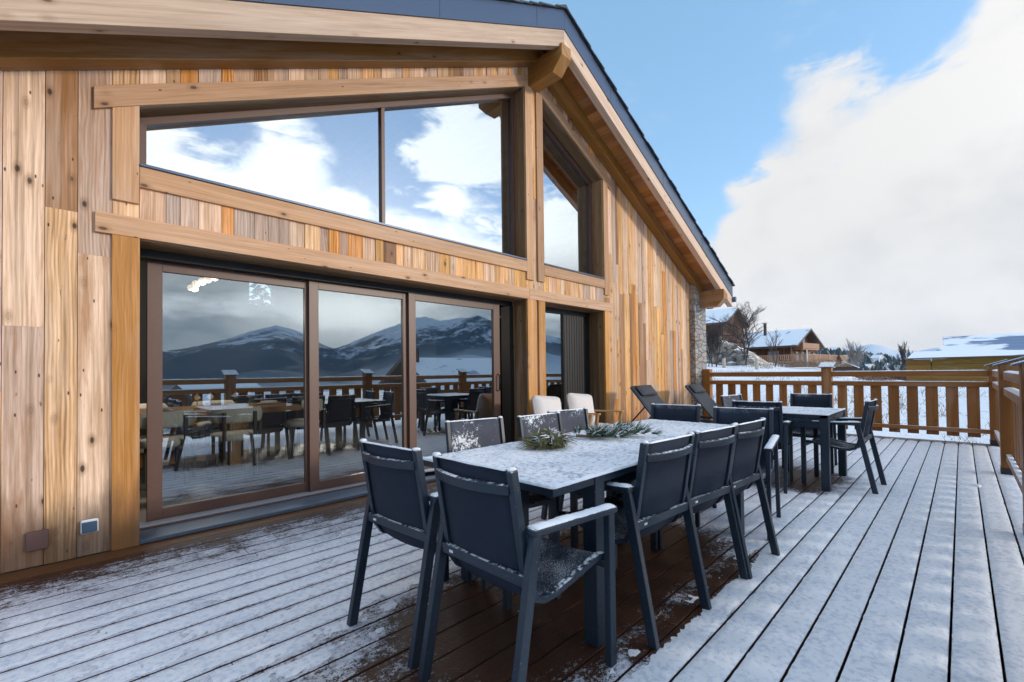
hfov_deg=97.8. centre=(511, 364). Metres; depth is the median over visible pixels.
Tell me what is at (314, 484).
sliding door
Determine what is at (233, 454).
dining table
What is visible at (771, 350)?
bare tree
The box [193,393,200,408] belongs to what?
wine glass
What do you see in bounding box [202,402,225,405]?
plate stack
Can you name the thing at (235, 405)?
plate stack
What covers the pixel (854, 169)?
sky
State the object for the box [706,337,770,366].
boulder wall
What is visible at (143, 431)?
dining chair
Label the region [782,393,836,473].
garden armchair
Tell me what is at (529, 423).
garden armchair
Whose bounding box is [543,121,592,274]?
window
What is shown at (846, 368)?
garden shed
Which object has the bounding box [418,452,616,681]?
garden armchair
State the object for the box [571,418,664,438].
pine sprig
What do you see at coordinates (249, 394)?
wine glass
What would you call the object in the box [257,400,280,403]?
plate stack
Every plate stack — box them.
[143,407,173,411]
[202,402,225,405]
[223,403,247,407]
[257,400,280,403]
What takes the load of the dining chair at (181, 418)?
on the timber chalet at (426, 220)
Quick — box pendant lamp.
[187,276,217,291]
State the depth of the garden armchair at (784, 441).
4.33 m
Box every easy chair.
[531,395,593,425]
[566,393,623,427]
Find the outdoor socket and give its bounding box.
[80,518,98,533]
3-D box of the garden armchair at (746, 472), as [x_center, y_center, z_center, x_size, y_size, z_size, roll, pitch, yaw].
[1.298,0.778,2.897,0.531,0.874,0.616,0,-1,-41]
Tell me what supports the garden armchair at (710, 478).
on the deck at (476, 635)
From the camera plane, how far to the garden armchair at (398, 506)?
1.97 m
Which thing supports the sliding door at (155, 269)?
in the timber chalet at (426, 220)
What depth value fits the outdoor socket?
2.94 m
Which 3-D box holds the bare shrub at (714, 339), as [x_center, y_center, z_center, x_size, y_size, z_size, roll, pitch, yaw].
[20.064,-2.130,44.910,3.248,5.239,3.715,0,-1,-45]
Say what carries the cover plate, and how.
attached to the timber chalet at (426, 220)
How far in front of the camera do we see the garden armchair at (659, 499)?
2.08 m
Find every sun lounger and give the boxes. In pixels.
[630,385,664,420]
[684,384,718,422]
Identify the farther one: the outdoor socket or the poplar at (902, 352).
the poplar at (902, 352)
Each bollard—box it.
[722,358,725,367]
[755,359,758,369]
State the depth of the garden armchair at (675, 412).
4.09 m
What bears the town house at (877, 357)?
on the ground
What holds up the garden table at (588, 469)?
on the deck at (476, 635)
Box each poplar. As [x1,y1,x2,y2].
[896,341,906,378]
[905,347,913,361]
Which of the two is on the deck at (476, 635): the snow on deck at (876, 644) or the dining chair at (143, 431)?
the snow on deck at (876, 644)
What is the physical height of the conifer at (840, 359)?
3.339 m
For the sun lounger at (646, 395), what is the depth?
6.90 m
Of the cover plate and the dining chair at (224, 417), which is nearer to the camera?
the cover plate
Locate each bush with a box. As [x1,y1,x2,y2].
[726,362,773,368]
[770,357,852,366]
[833,368,905,379]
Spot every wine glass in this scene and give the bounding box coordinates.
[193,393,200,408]
[207,392,213,407]
[233,391,238,398]
[246,391,252,405]
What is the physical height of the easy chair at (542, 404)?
0.876 m
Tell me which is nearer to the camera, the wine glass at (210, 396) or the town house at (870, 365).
the wine glass at (210, 396)
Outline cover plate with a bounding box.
[26,529,48,551]
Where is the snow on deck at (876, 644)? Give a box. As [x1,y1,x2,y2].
[0,436,1023,681]
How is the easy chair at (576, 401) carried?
on the deck at (476, 635)
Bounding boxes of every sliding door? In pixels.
[146,260,308,521]
[308,280,407,491]
[407,293,500,469]
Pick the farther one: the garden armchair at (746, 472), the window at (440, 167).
the window at (440, 167)
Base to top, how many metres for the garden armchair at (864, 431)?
0.874 m
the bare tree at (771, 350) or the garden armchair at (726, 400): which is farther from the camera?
the bare tree at (771, 350)
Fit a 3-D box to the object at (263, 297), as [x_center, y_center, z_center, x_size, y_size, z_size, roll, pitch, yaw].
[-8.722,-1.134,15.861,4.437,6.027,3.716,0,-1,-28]
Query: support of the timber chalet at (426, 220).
on the ground
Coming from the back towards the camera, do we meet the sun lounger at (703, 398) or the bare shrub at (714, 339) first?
the bare shrub at (714, 339)
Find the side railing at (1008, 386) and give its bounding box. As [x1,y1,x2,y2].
[991,356,1023,534]
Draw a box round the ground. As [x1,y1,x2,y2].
[140,361,989,544]
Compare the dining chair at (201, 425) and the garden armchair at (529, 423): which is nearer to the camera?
the garden armchair at (529, 423)
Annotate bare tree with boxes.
[706,301,765,363]
[764,327,782,366]
[843,338,868,365]
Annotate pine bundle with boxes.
[518,426,576,451]
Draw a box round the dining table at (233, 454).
[140,402,300,467]
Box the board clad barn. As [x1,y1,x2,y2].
[906,333,1023,381]
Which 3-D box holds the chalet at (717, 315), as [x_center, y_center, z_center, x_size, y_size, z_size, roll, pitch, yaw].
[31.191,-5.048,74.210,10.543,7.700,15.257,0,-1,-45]
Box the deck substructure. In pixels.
[838,436,1023,681]
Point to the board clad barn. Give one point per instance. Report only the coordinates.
(976, 352)
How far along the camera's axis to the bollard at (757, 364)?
42.86 m
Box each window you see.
[139,93,515,255]
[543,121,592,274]
[768,351,778,360]
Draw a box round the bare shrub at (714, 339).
[706,319,727,366]
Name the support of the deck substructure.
attached to the timber chalet at (426, 220)
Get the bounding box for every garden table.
[423,419,744,647]
[782,406,846,491]
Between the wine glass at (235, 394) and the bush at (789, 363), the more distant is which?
the bush at (789, 363)
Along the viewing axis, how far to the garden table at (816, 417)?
4.42 m
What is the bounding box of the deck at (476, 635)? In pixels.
[0,433,1023,681]
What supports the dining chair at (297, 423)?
on the timber chalet at (426, 220)
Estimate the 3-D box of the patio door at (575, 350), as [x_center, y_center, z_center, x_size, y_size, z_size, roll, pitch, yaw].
[0.752,0.193,6.987,1.480,2.118,0.100,0,-1,-45]
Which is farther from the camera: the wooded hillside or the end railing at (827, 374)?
the wooded hillside
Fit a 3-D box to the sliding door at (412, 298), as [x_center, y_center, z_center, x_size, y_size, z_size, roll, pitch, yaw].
[-0.651,0.206,5.504,1.400,2.027,0.089,0,-1,-45]
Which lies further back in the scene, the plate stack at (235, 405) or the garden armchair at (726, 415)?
the plate stack at (235, 405)
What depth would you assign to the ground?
13.53 m
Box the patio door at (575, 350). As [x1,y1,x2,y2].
[545,307,589,410]
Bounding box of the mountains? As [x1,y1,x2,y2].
[854,344,938,360]
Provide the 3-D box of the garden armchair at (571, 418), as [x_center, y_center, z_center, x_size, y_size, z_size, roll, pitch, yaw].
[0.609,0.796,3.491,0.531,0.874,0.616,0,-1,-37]
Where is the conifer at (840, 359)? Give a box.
[833,352,841,369]
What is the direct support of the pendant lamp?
hanging from the timber chalet at (426, 220)
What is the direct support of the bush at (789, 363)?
on the ground
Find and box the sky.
[249,0,1023,351]
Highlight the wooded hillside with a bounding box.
[813,347,906,380]
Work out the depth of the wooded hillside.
227.57 m
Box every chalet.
[0,0,736,574]
[706,307,746,347]
[744,323,846,363]
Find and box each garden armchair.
[347,438,511,668]
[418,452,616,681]
[445,416,550,589]
[517,411,621,548]
[541,407,589,519]
[550,432,711,649]
[614,424,752,605]
[650,403,700,422]
[650,417,779,579]
[695,406,780,540]
[720,394,789,470]
[732,400,793,493]
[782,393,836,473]
[800,398,886,493]
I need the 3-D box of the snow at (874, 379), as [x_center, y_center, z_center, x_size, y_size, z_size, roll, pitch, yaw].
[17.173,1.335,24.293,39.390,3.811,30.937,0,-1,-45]
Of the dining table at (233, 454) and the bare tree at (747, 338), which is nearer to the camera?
the dining table at (233, 454)
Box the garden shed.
[833,362,859,370]
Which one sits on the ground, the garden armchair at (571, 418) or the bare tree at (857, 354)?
the bare tree at (857, 354)
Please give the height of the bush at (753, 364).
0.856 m
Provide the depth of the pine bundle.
2.54 m
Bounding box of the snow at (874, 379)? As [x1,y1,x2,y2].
[712,369,989,442]
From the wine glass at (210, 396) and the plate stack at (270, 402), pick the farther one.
the plate stack at (270, 402)
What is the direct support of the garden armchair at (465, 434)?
on the deck at (476, 635)
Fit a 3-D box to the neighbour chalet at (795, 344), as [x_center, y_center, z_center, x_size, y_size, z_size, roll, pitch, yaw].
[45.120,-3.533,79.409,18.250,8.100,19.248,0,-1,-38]
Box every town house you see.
[865,364,874,368]
[870,355,884,360]
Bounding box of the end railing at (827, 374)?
[702,359,1007,445]
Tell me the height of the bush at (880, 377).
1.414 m
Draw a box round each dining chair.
[140,403,169,449]
[140,409,196,484]
[191,400,234,446]
[206,406,262,480]
[283,399,325,456]
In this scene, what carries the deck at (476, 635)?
on the deck substructure
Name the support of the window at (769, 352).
in the neighbour chalet at (795, 344)
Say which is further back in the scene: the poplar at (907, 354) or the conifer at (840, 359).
the poplar at (907, 354)
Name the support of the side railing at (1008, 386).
on the deck at (476, 635)
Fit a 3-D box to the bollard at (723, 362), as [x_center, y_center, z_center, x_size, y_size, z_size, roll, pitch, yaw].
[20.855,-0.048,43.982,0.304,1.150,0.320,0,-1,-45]

